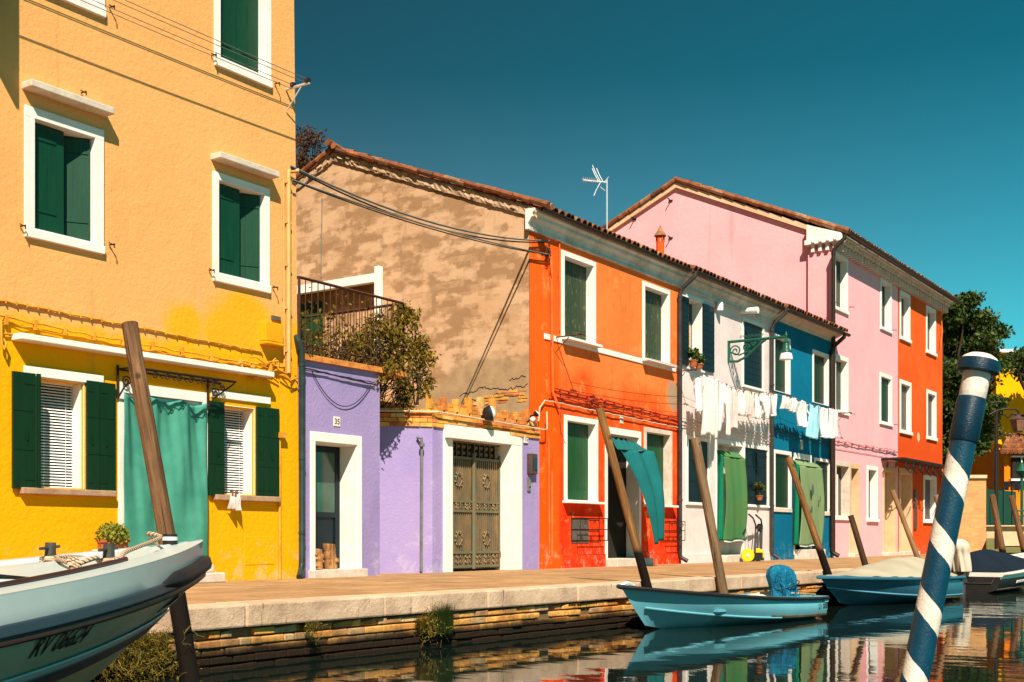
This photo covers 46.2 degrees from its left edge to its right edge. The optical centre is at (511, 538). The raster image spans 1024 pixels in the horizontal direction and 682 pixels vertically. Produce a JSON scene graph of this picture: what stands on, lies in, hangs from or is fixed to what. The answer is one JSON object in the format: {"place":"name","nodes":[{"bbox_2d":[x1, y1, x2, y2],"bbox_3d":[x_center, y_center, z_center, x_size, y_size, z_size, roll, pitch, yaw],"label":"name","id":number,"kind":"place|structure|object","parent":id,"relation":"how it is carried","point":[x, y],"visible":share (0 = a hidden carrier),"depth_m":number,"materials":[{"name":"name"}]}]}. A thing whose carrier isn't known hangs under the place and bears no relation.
{"place":"outdoors","nodes":[
{"label":"outdoors","id":0,"kind":"place"},
{"bbox_2d":[118,587,1023,681],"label":"water","id":1,"kind":"structure","parent":0,"point":[980,637],"depth_m":11.37,"materials":[{"name":"black liquid"}]},
{"bbox_2d":[0,534,211,681],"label":"boat","id":2,"kind":"object","parent":1,"relation":"on","point":[63,622],"visible":0.99,"depth_m":5.29,"materials":[{"name":"white"}]},
{"bbox_2d":[39,531,162,568],"bbox_3d":[-2.072,0.064,5.992,0.532,0.202,1.214,0,0,-8],"label":"mooring rope","id":3,"kind":"object","parent":2,"relation":"attached to","point":[71,561],"visible":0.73,"depth_m":5.84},
{"bbox_2d":[121,321,199,679],"bbox_3d":[-2.779,-0.029,9.636,0.156,3.592,0.160,-17,-9,32],"label":"mooring pole","id":4,"kind":"object","parent":1,"relation":"in","point":[181,622],"visible":0.84,"depth_m":9.66,"materials":[{"name":"wood"}]},
{"bbox_2d":[596,407,651,587],"bbox_3d":[1.597,0.007,15.626,0.137,3.525,0.138,-15,0,0],"label":"mooring pole","id":5,"kind":"object","parent":1,"relation":"in","point":[629,520],"visible":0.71,"depth_m":15.58,"materials":[{"name":"wood"}]},
{"bbox_2d":[690,437,728,593],"bbox_3d":[2.933,0.131,17.331,0.151,3.211,0.160,-10,0,0],"label":"mooring pole","id":6,"kind":"object","parent":1,"relation":"in","point":[722,587],"visible":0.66,"depth_m":17.27,"materials":[{"name":"wood"}]},
{"bbox_2d":[616,581,829,628],"bbox_3d":[2.582,0.869,15.564,1.436,0.722,4.052,0,0,42],"label":"boat","id":7,"kind":"object","parent":1,"relation":"on","point":[661,608],"visible":0.98,"depth_m":14.86,"materials":[{"name":"blue wood"}]},
{"bbox_2d":[766,564,799,596],"bbox_3d":[3.757,0.940,16.545,0.385,1.163,0.736,0,0,42],"label":"outboard motor","id":8,"kind":"object","parent":7,"relation":"attached to","point":[782,580],"visible":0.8,"depth_m":16.32,"materials":[{"name":"blue fabric"}]},
{"bbox_2d":[785,456,838,602],"bbox_3d":[5.275,0.159,20.615,0.146,3.278,0.145,-19,0,0],"label":"mooring pole","id":9,"kind":"object","parent":1,"relation":"in","point":[811,525],"visible":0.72,"depth_m":20.56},
{"bbox_2d":[848,515,867,565],"bbox_3d":[6.566,0.644,22.146,0.141,2.225,0.142,-17,0,0],"label":"mooring pole","id":10,"kind":"object","parent":1,"relation":"in","point":[859,544],"visible":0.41,"depth_m":22.09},
{"bbox_2d":[816,575,965,605],"bbox_3d":[6.279,0.906,20.616,1.597,0.648,4.383,0,0,42],"label":"boat","id":11,"kind":"object","parent":1,"relation":"on","point":[854,590],"visible":0.71,"depth_m":19.77,"materials":[{"name":"wood"}]},
{"bbox_2d":[832,557,958,576],"bbox_3d":[6.541,0.507,20.910,1.419,0.358,3.381,0,0,42],"label":"boat cover","id":12,"kind":"object","parent":11,"relation":"on","point":[904,566],"visible":0.8,"depth_m":20.40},
{"bbox_2d":[890,490,920,557],"bbox_3d":[8.408,0.357,24.916,0.130,2.893,0.133,-21,0,0],"label":"mooring pole","id":13,"kind":"object","parent":1,"relation":"in","point":[905,526],"visible":0.49,"depth_m":24.87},
{"bbox_2d":[900,352,1000,681],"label":"striped mooring post","id":14,"kind":"object","parent":1,"relation":"in","point":[978,370],"visible":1,"depth_m":8.32,"materials":[{"name":"paint"}]},
{"bbox_2d":[951,553,1023,592],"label":"boat","id":15,"kind":"object","parent":1,"relation":"on","point":[984,582],"visible":0.52,"depth_m":24.45,"materials":[{"name":"white plastic"}]},
{"bbox_2d":[952,539,971,592],"bbox_3d":[9.182,0.712,24.500,0.354,1.404,0.654,0,0,37],"label":"outboard motor","id":16,"kind":"object","parent":15,"relation":"attached to","point":[962,565],"visible":0.81,"depth_m":24.33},
{"bbox_2d":[951,549,1023,572],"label":"boat cover","id":17,"kind":"object","parent":15,"relation":"on","point":[985,560],"visible":0.75,"depth_m":25.05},
{"bbox_2d":[989,494,1005,552],"bbox_3d":[14.682,0.199,35.999,0.222,3.074,0.224,-11,0,0],"label":"mooring pole","id":18,"kind":"object","parent":1,"relation":"in","point":[998,527],"visible":0.62,"depth_m":35.92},
{"bbox_2d":[1008,495,1023,552],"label":"mooring pole","id":19,"kind":"object","parent":1,"relation":"in","point":[1016,518],"visible":0.94,"depth_m":36.42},
{"bbox_2d":[185,553,1017,603],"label":"pavement","id":20,"kind":"structure","parent":0,"point":[243,590],"depth_m":16.91,"materials":[{"name":"stone"}]},
{"bbox_2d":[0,0,298,582],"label":"house","id":21,"kind":"structure","parent":20,"relation":"on","point":[147,183],"depth_m":15.16,"materials":[{"name":"yellow paint"}]},
{"bbox_2d":[12,365,116,496],"bbox_3d":[-5.365,-1.243,14.231,0.370,1.472,1.391,0,0,34],"label":"window","id":22,"kind":"structure","parent":21,"relation":"in","point":[41,410],"depth_m":14.35,"materials":[{"name":"white paint"}]},
{"bbox_2d":[22,79,114,254],"bbox_3d":[-5.335,-4.340,14.222,0.491,1.767,1.129,0,0,34],"label":"window","id":23,"kind":"structure","parent":21,"relation":"in","point":[64,157],"depth_m":14.24,"materials":[{"name":"white paint"}]},
{"bbox_2d":[61,0,105,18],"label":"window","id":24,"kind":"structure","parent":21,"relation":"in","point":[80,4],"depth_m":14.45,"materials":[{"name":"white paint"}]},
{"bbox_2d":[118,382,207,539],"bbox_3d":[-4.575,-0.738,15.473,0.310,2.395,1.419,0,0,34],"label":"door","id":25,"kind":"structure","parent":21,"relation":"in","point":[193,398],"depth_m":14.93,"materials":[{"name":"white paint"}]},
{"bbox_2d":[124,393,207,555],"bbox_3d":[-4.432,-0.756,15.349,0.125,2.065,1.374,0,0,34],"label":"door curtain","id":26,"kind":"object","parent":21,"relation":"hanging from","point":[181,426],"depth_m":15.44,"materials":[{"name":"green fabric"}]},
{"bbox_2d":[116,365,235,408],"bbox_3d":[-4.275,-1.926,15.385,0.310,0.415,1.688,0,0,34],"label":"iron canopy","id":27,"kind":"object","parent":21,"relation":"attached to","point":[212,381],"visible":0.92,"depth_m":15.34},
{"bbox_2d":[81,0,310,110],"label":"clothesline","id":28,"kind":"object","parent":21,"relation":"attached to","point":[293,85],"visible":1,"depth_m":15.81,"materials":[{"name":"metal"}]},
{"bbox_2d":[214,0,272,88],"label":"window","id":29,"kind":"structure","parent":21,"relation":"in","point":[244,25],"depth_m":16.70,"materials":[{"name":"white paint"}]},
{"bbox_2d":[208,390,280,501],"bbox_3d":[-3.775,-1.250,16.563,0.360,1.476,1.293,0,0,34],"label":"window","id":30,"kind":"structure","parent":21,"relation":"in","point":[224,424],"depth_m":16.68,"materials":[{"name":"white paint"}]},
{"bbox_2d":[211,151,279,293],"bbox_3d":[-3.767,-4.293,16.518,0.495,1.698,1.093,0,0,34],"label":"window","id":31,"kind":"structure","parent":21,"relation":"in","point":[240,208],"depth_m":16.55,"materials":[{"name":"white paint"}]},
{"bbox_2d":[290,167,547,242],"bbox_3d":[-1.246,-5.383,19.967,0.026,0.514,6.852,0,0,34],"label":"cable","id":32,"kind":"object","parent":21,"relation":"attached to","point":[401,216],"visible":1,"depth_m":18.64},
{"bbox_2d":[290,165,549,241],"bbox_3d":[-1.225,-5.421,19.953,0.032,0.482,6.852,0,0,34],"label":"cable","id":33,"kind":"object","parent":21,"relation":"attached to","point":[352,194],"visible":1,"depth_m":19.29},
{"bbox_2d":[294,276,417,578],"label":"house","id":34,"kind":"structure","parent":20,"relation":"on","point":[339,405],"depth_m":18.38,"materials":[{"name":"purple paint"}]},
{"bbox_2d":[322,543,338,568],"bbox_3d":[-2.749,0.274,18.116,0.243,0.396,0.213,0,0,-35],"label":"log","id":35,"kind":"object","parent":34,"relation":"on","point":[331,559],"visible":0.98,"depth_m":18.04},
{"bbox_2d":[310,431,361,569],"bbox_3d":[-2.865,-0.546,18.203,0.570,2.051,1.123,0,0,34],"label":"door","id":36,"kind":"structure","parent":34,"relation":"in","point":[335,465],"depth_m":18.44,"materials":[{"name":"white paint"}]},
{"bbox_2d":[297,287,440,412],"bbox_3d":[-2.590,-2.906,19.466,3.047,2.414,4.207,0,0,-7],"label":"climbing vine","id":37,"kind":"object","parent":34,"relation":"attached to","point":[402,398],"visible":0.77,"depth_m":19.20,"materials":[{"name":"green plant"}]},
{"bbox_2d":[380,395,547,572],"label":"courtyard wall","id":38,"kind":"structure","parent":20,"relation":"on","point":[416,490],"depth_m":20.31,"materials":[{"name":"purple paint"}]},
{"bbox_2d":[453,440,500,570],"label":"metal gate","id":39,"kind":"structure","parent":38,"relation":"attached to","point":[476,506],"depth_m":21.44,"materials":[{"name":"brown metal"}]},
{"bbox_2d":[296,138,691,568],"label":"house","id":40,"kind":"structure","parent":20,"relation":"on","point":[494,321],"depth_m":24.07,"materials":[{"name":"orange paint"}]},
{"bbox_2d":[297,301,321,355],"bbox_3d":[-4.476,-3.829,25.642,1.100,2.338,0.075,0,0,34],"label":"terrace door","id":41,"kind":"structure","parent":40,"relation":"in","point":[314,311],"depth_m":25.43,"materials":[{"name":"green paint"}]},
{"bbox_2d":[297,266,382,339],"bbox_3d":[-4.082,-4.554,25.206,3.639,1.828,0.350,0,0,34],"label":"awning frame","id":42,"kind":"object","parent":40,"relation":"attached to","point":[375,278],"visible":0.53,"depth_m":24.36,"materials":[{"name":"white plastic"}]},
{"bbox_2d":[293,181,544,254],"bbox_3d":[-1.228,-5.235,19.974,0.020,0.319,6.817,0,0,34],"label":"cable","id":43,"kind":"object","parent":40,"relation":"attached to","point":[411,222],"visible":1,"depth_m":19.32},
{"bbox_2d":[292,179,549,254],"bbox_3d":[-1.216,-5.249,19.966,0.026,0.296,6.817,0,0,34],"label":"cable","id":44,"kind":"object","parent":40,"relation":"attached to","point":[416,221],"visible":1,"depth_m":19.40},
{"bbox_2d":[561,250,602,347],"bbox_3d":[1.281,-4.733,23.880,0.440,1.744,1.346,0,0,34],"label":"window","id":45,"kind":"structure","parent":40,"relation":"in","point":[578,274],"depth_m":24.08,"materials":[{"name":"white paint"}]},
{"bbox_2d":[562,415,604,504],"bbox_3d":[1.329,-1.550,23.958,0.430,1.724,1.394,0,0,34],"label":"window","id":46,"kind":"structure","parent":40,"relation":"in","point":[580,433],"depth_m":24.18,"materials":[{"name":"white paint"}]},
{"bbox_2d":[605,427,640,558],"bbox_3d":[2.207,-0.938,25.445,0.380,2.736,1.545,0,0,34],"label":"door","id":47,"kind":"structure","parent":40,"relation":"in","point":[618,545],"depth_m":25.81,"materials":[{"name":"white paint"}]},
{"bbox_2d":[612,437,664,544],"bbox_3d":[2.559,-0.984,24.747,0.974,2.231,1.852,0,0,34],"label":"door curtain","id":48,"kind":"object","parent":40,"relation":"hanging from","point":[643,463],"depth_m":24.70,"materials":[{"name":"teal fabric"}]},
{"bbox_2d":[642,281,676,367],"bbox_3d":[3.149,-4.719,26.609,0.440,1.745,1.393,0,0,34],"label":"window","id":49,"kind":"structure","parent":40,"relation":"in","point":[655,299],"depth_m":26.85,"materials":[{"name":"white paint"}]},
{"bbox_2d":[643,427,678,507],"bbox_3d":[3.195,-1.559,26.685,0.430,1.732,1.426,0,0,34],"label":"window","id":50,"kind":"structure","parent":40,"relation":"in","point":[659,441],"depth_m":27.12,"materials":[{"name":"stone"}]},
{"bbox_3d":[3.938,-3.665,27.272,0.466,0.317,0.240,0,0,34],"label":"line bracket","id":51,"kind":"object","parent":40,"relation":"attached to","visible":0},
{"bbox_2d":[692,371,788,395],"bbox_3d":[5.719,-3.731,29.585,0.108,0.170,5.831,0,0,34],"label":"clothesline","id":52,"kind":"object","parent":51,"relation":"attached to","point":[739,388],"visible":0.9,"depth_m":29.24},
{"bbox_2d":[692,377,703,411],"bbox_3d":[4.240,-3.270,27.305,0.132,0.785,0.560,0,0,33],"label":"shirt","id":53,"kind":"object","parent":52,"relation":"hanging from","point":[698,394],"visible":1,"depth_m":27.31,"materials":[{"name":"white fabric"}]},
{"bbox_2d":[701,375,718,439],"bbox_3d":[4.595,-3.037,27.854,0.158,1.437,0.812,0,0,34],"label":"towel","id":54,"kind":"object","parent":52,"relation":"hanging from","point":[710,419],"visible":1,"depth_m":27.91,"materials":[{"name":"fabric"}]},
{"bbox_2d":[718,382,730,435],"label":"trousers","id":55,"kind":"object","parent":52,"relation":"hanging from","point":[723,393],"visible":1,"depth_m":28.47,"materials":[{"name":"white fabric"}]},
{"bbox_2d":[729,387,737,428],"bbox_3d":[5.294,-3.113,28.915,0.152,1.021,0.469,0,0,34],"label":"towel","id":56,"kind":"object","parent":52,"relation":"hanging from","point":[733,397],"visible":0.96,"depth_m":28.98,"materials":[{"name":"fabric"}]},
{"bbox_2d":[677,264,786,563],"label":"house","id":57,"kind":"structure","parent":20,"relation":"on","point":[716,312],"depth_m":29.19,"materials":[{"name":"white paint"}]},
{"bbox_2d":[685,435,709,505],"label":"window","id":58,"kind":"structure","parent":57,"relation":"in","point":[693,496],"depth_m":28.14,"materials":[{"name":"white paint"}]},
{"bbox_2d":[682,293,714,372],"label":"window","id":59,"kind":"structure","parent":57,"relation":"in","point":[698,323],"depth_m":28.50,"materials":[{"name":"white paint"}]},
{"bbox_2d":[716,438,743,554],"bbox_3d":[5.286,-1.003,29.927,0.360,2.866,1.661,0,0,34],"label":"door","id":60,"kind":"structure","parent":57,"relation":"in","point":[736,547],"depth_m":30.29,"materials":[{"name":"white paint"}]},
{"bbox_2d":[717,450,747,541],"bbox_3d":[5.426,-1.027,29.619,0.270,2.257,1.328,0,0,34],"label":"door curtain","id":61,"kind":"object","parent":57,"relation":"hanging from","point":[736,499],"depth_m":29.45,"materials":[{"name":"green fabric"}]},
{"bbox_2d":[742,316,764,391],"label":"window","id":62,"kind":"structure","parent":57,"relation":"in","point":[753,367],"depth_m":31.09,"materials":[{"name":"white paint"}]},
{"bbox_2d":[744,443,769,507],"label":"window","id":63,"kind":"structure","parent":57,"relation":"in","point":[756,457],"depth_m":31.25,"materials":[{"name":"white paint"}]},
{"bbox_2d":[727,331,792,362],"bbox_3d":[6.034,-4.654,29.276,1.690,0.690,0.320,0,0,34],"label":"street lamp","id":64,"kind":"object","parent":57,"relation":"attached to","point":[786,353],"visible":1,"depth_m":29.33,"materials":[{"name":"metal"}]},
{"bbox_2d":[741,514,763,561],"bbox_3d":[6.147,-0.015,30.308,0.312,1.190,1.920,0,0,24],"label":"hand truck","id":65,"kind":"object","parent":20,"relation":"on","point":[755,554],"visible":1,"depth_m":30.47,"materials":[{"name":"yellow plastic"}]},
{"bbox_2d":[601,176,914,557],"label":"house","id":66,"kind":"structure","parent":20,"relation":"on","point":[850,280],"depth_m":38.00,"materials":[{"name":"pink paint"}]},
{"bbox_2d":[835,252,849,314],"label":"window","id":67,"kind":"structure","parent":66,"relation":"in","point":[841,262],"depth_m":36.96,"materials":[{"name":"white paint"}]},
{"bbox_2d":[835,354,849,415],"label":"window","id":68,"kind":"structure","parent":66,"relation":"in","point":[841,363],"depth_m":36.99,"materials":[{"name":"white paint"}]},
{"bbox_2d":[835,460,849,519],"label":"window","id":69,"kind":"structure","parent":66,"relation":"in","point":[842,469],"depth_m":37.15,"materials":[{"name":"stone"}]},
{"bbox_2d":[849,463,859,553],"bbox_3d":[10.581,-0.933,37.699,0.400,2.826,1.015,0,0,34],"label":"door","id":70,"kind":"structure","parent":66,"relation":"in","point":[854,468],"depth_m":37.93,"materials":[{"name":"beige paint"}]},
{"bbox_2d":[866,465,879,521],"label":"window","id":71,"kind":"structure","parent":66,"relation":"in","point":[872,471],"depth_m":39.40,"materials":[{"name":"white paint"}]},
{"bbox_2d":[880,278,892,333],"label":"window","id":72,"kind":"structure","parent":66,"relation":"in","point":[885,287],"depth_m":40.61,"materials":[{"name":"white paint"}]},
{"bbox_2d":[879,372,893,426],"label":"window","id":73,"kind":"structure","parent":66,"relation":"in","point":[885,381],"depth_m":40.38,"materials":[{"name":"white paint"}]},
{"bbox_2d":[883,466,896,551],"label":"door","id":74,"kind":"structure","parent":66,"relation":"in","point":[890,473],"depth_m":41.10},
{"bbox_2d":[770,303,850,559],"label":"house","id":75,"kind":"structure","parent":20,"relation":"on","point":[805,373],"depth_m":33.41,"materials":[{"name":"blue paint"}]},
{"bbox_2d":[774,333,790,394],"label":"window","id":76,"kind":"structure","parent":75,"relation":"in","point":[782,368],"depth_m":32.83,"materials":[{"name":"white paint"}]},
{"bbox_2d":[774,449,791,511],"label":"window","id":77,"kind":"structure","parent":75,"relation":"in","point":[782,476],"depth_m":32.74,"materials":[{"name":"white paint"}]},
{"bbox_2d":[793,452,811,554],"bbox_3d":[8.069,-0.962,33.993,0.360,2.845,1.403,0,0,34],"label":"door","id":78,"kind":"structure","parent":75,"relation":"in","point":[796,456],"depth_m":34.30,"materials":[{"name":"white paint"}]},
{"bbox_2d":[793,460,824,546],"bbox_3d":[8.399,-0.972,33.918,0.320,2.426,1.853,0,0,34],"label":"door curtain","id":79,"kind":"object","parent":75,"relation":"hanging from","point":[811,477],"depth_m":33.75,"materials":[{"name":"green fabric"}]},
{"bbox_2d":[812,349,828,405],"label":"window","id":80,"kind":"structure","parent":75,"relation":"in","point":[820,360],"depth_m":35.38,"materials":[{"name":"white paint"}]},
{"bbox_2d":[814,457,829,515],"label":"window","id":81,"kind":"structure","parent":75,"relation":"in","point":[824,464],"depth_m":35.62,"materials":[{"name":"white paint"}]},
{"bbox_2d":[898,268,961,554],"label":"house","id":82,"kind":"structure","parent":20,"relation":"on","point":[924,303],"depth_m":43.40,"materials":[{"name":"orange paint"}]},
{"bbox_2d":[899,289,911,343],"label":"window","id":83,"kind":"structure","parent":82,"relation":"in","point":[904,298],"depth_m":42.41,"materials":[{"name":"white paint"}]},
{"bbox_2d":[899,379,912,435],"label":"window","id":84,"kind":"structure","parent":82,"relation":"in","point":[905,388],"depth_m":42.39,"materials":[{"name":"white paint"}]},
{"bbox_2d":[899,467,912,551],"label":"door","id":85,"kind":"structure","parent":82,"relation":"in","point":[905,478],"depth_m":42.65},
{"bbox_2d":[881,457,944,476],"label":"iron canopy","id":86,"kind":"object","parent":82,"relation":"attached to","point":[921,463],"visible":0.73,"depth_m":41.06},
{"bbox_2d":[923,475,936,522],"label":"window","id":87,"kind":"structure","parent":82,"relation":"in","point":[929,483],"depth_m":45.13,"materials":[{"name":"white paint"}]},
{"bbox_2d":[926,305,937,356],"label":"window","id":88,"kind":"structure","parent":82,"relation":"in","point":[930,312],"depth_m":45.14,"materials":[{"name":"white paint"}]},
{"bbox_2d":[926,389,937,441],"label":"window","id":89,"kind":"structure","parent":82,"relation":"in","point":[931,396],"depth_m":45.14,"materials":[{"name":"white paint"}]},
{"bbox_2d":[958,475,986,551],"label":"brick wall","id":90,"kind":"structure","parent":20,"relation":"on","point":[972,531],"depth_m":49.00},
{"bbox_2d":[989,401,1023,548],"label":"lantern","id":91,"kind":"object","parent":20,"relation":"on","point":[1017,423],"visible":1,"depth_m":39.95,"materials":[{"name":"black metal"}]},
{"bbox_2d":[294,0,1023,361],"label":"sky","id":92,"kind":"structure","parent":0,"point":[899,124],"materials":[{"name":"blue"}]},
{"bbox_2d":[986,538,1020,552],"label":"grass bank","id":93,"kind":"structure","parent":0,"point":[990,546],"depth_m":45.82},
{"bbox_2d":[986,525,1023,537],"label":"stone wall","id":94,"kind":"structure","parent":93,"relation":"on","point":[1008,531],"depth_m":49.60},
{"bbox_2d":[986,487,1015,524],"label":"green fence","id":95,"kind":"object","parent":94,"relation":"on","point":[1005,512],"visible":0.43,"depth_m":51.49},
{"bbox_3d":[9.975,-3.621,36.092,0.466,0.317,0.240,0,0,34],"label":"line bracket","id":96,"kind":"object","parent":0,"visible":0},
{"bbox_3d":[8.737,-3.737,33.996,0.108,0.149,4.859,0,0,34],"label":"clothesline","id":97,"kind":"object","parent":96,"relation":"attached to","visible":0},
{"bbox_2d":[796,400,809,426],"bbox_3d":[7.931,-3.402,32.723,0.163,0.741,0.893,0,0,34],"label":"shirt","id":98,"kind":"object","parent":97,"relation":"hanging from","point":[801,413],"visible":1,"depth_m":32.75,"materials":[{"name":"white fabric"}]},
{"bbox_2d":[806,404,818,439],"bbox_3d":[8.396,-3.259,33.440,0.160,0.961,0.751,0,0,34],"label":"vest","id":99,"kind":"object","parent":97,"relation":"hanging from","point":[812,430],"visible":0.99,"depth_m":33.44,"materials":[{"name":"blue fabric"}]},
{"bbox_2d":[819,406,829,438],"bbox_3d":[8.884,-3.289,34.108,0.161,0.907,0.739,0,0,34],"label":"towel","id":100,"kind":"object","parent":97,"relation":"hanging from","point":[824,433],"visible":1,"depth_m":33.98,"materials":[{"name":"white fabric"}]},
{"bbox_2d":[828,407,838,438],"bbox_3d":[9.321,-3.329,34.798,0.132,0.894,0.633,0,0,34],"label":"towel","id":101,"kind":"object","parent":97,"relation":"hanging from","point":[833,423],"visible":0.95,"depth_m":34.66,"materials":[{"name":"white fabric"}]},
{"bbox_3d":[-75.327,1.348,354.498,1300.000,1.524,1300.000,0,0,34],"label":"ground","id":102,"kind":"structure","parent":0,"visible":0},
{"bbox_2d":[295,123,327,169],"bbox_3d":[-6.633,-6.349,38.109,1.702,13.888,2.106,0,0,-14],"label":"tree","id":103,"kind":"object","parent":102,"relation":"on","point":[301,163],"visible":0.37,"depth_m":37.67,"materials":[{"name":"brown plant"}]},
{"bbox_2d":[90,583,832,681],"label":"quay wall","id":104,"kind":"structure","parent":102,"relation":"on","point":[219,649],"depth_m":11.85,"materials":[{"name":"brick"}]},
{"bbox_2d":[93,623,203,681],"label":"weed clump","id":105,"kind":"object","parent":104,"relation":"attached to","point":[142,652],"visible":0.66,"depth_m":9.32,"materials":[{"name":"green plant"}]},
{"bbox_2d":[412,598,454,648],"bbox_3d":[-0.803,0.908,12.149,0.446,0.606,0.344,0,0,34],"label":"weed clump","id":106,"kind":"object","parent":104,"relation":"attached to","point":[423,624],"visible":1,"depth_m":12.16,"materials":[{"name":"green plant"}]},
{"bbox_2d":[429,601,459,634],"bbox_3d":[-0.695,0.805,12.399,0.314,0.389,0.606,0,0,34],"label":"weed clump","id":107,"kind":"object","parent":104,"relation":"attached to","point":[445,614],"visible":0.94,"depth_m":12.37,"materials":[{"name":"green plant"}]},
{"bbox_2d":[148,568,853,634],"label":"kerb","id":108,"kind":"structure","parent":104,"relation":"on","point":[224,615],"depth_m":12.18,"materials":[{"name":"stone"}]},
{"bbox_2d":[942,289,1015,470],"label":"tree","id":109,"kind":"object","parent":102,"relation":"on","point":[967,328],"visible":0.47,"depth_m":59.06,"materials":[{"name":"green plant"}]},
{"bbox_2d":[954,349,1023,524],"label":"house","id":110,"kind":"structure","parent":102,"relation":"on","point":[1010,454],"depth_m":64.65,"materials":[{"name":"yellow paint"}]},
{"bbox_2d":[1009,456,1023,485],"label":"window","id":111,"kind":"structure","parent":110,"relation":"in","point":[1015,460],"depth_m":61.80,"materials":[{"name":"white paint"}]},
{"bbox_2d":[985,346,1023,439],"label":"tree","id":112,"kind":"object","parent":102,"relation":"on","point":[1017,359],"visible":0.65,"depth_m":65.66,"materials":[{"name":"green plant"}]},
{"bbox_2d":[1015,462,1023,524],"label":"street lamp","id":113,"kind":"object","parent":102,"relation":"on","point":[1019,471],"visible":0.81,"depth_m":54.94,"materials":[{"name":"metal"}]},
{"bbox_3d":[-4.766,0.356,14.336,0.280,0.448,0.400,0,0,34],"label":"plant stand","id":114,"kind":"object","parent":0,"visible":0},
{"bbox_2d":[94,521,130,548],"bbox_3d":[-4.762,-0.042,14.339,0.330,0.339,0.488,0,0,34],"label":"potted plant","id":115,"kind":"object","parent":114,"relation":"on","point":[118,537],"visible":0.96,"depth_m":14.27,"materials":[{"name":"green plant"}]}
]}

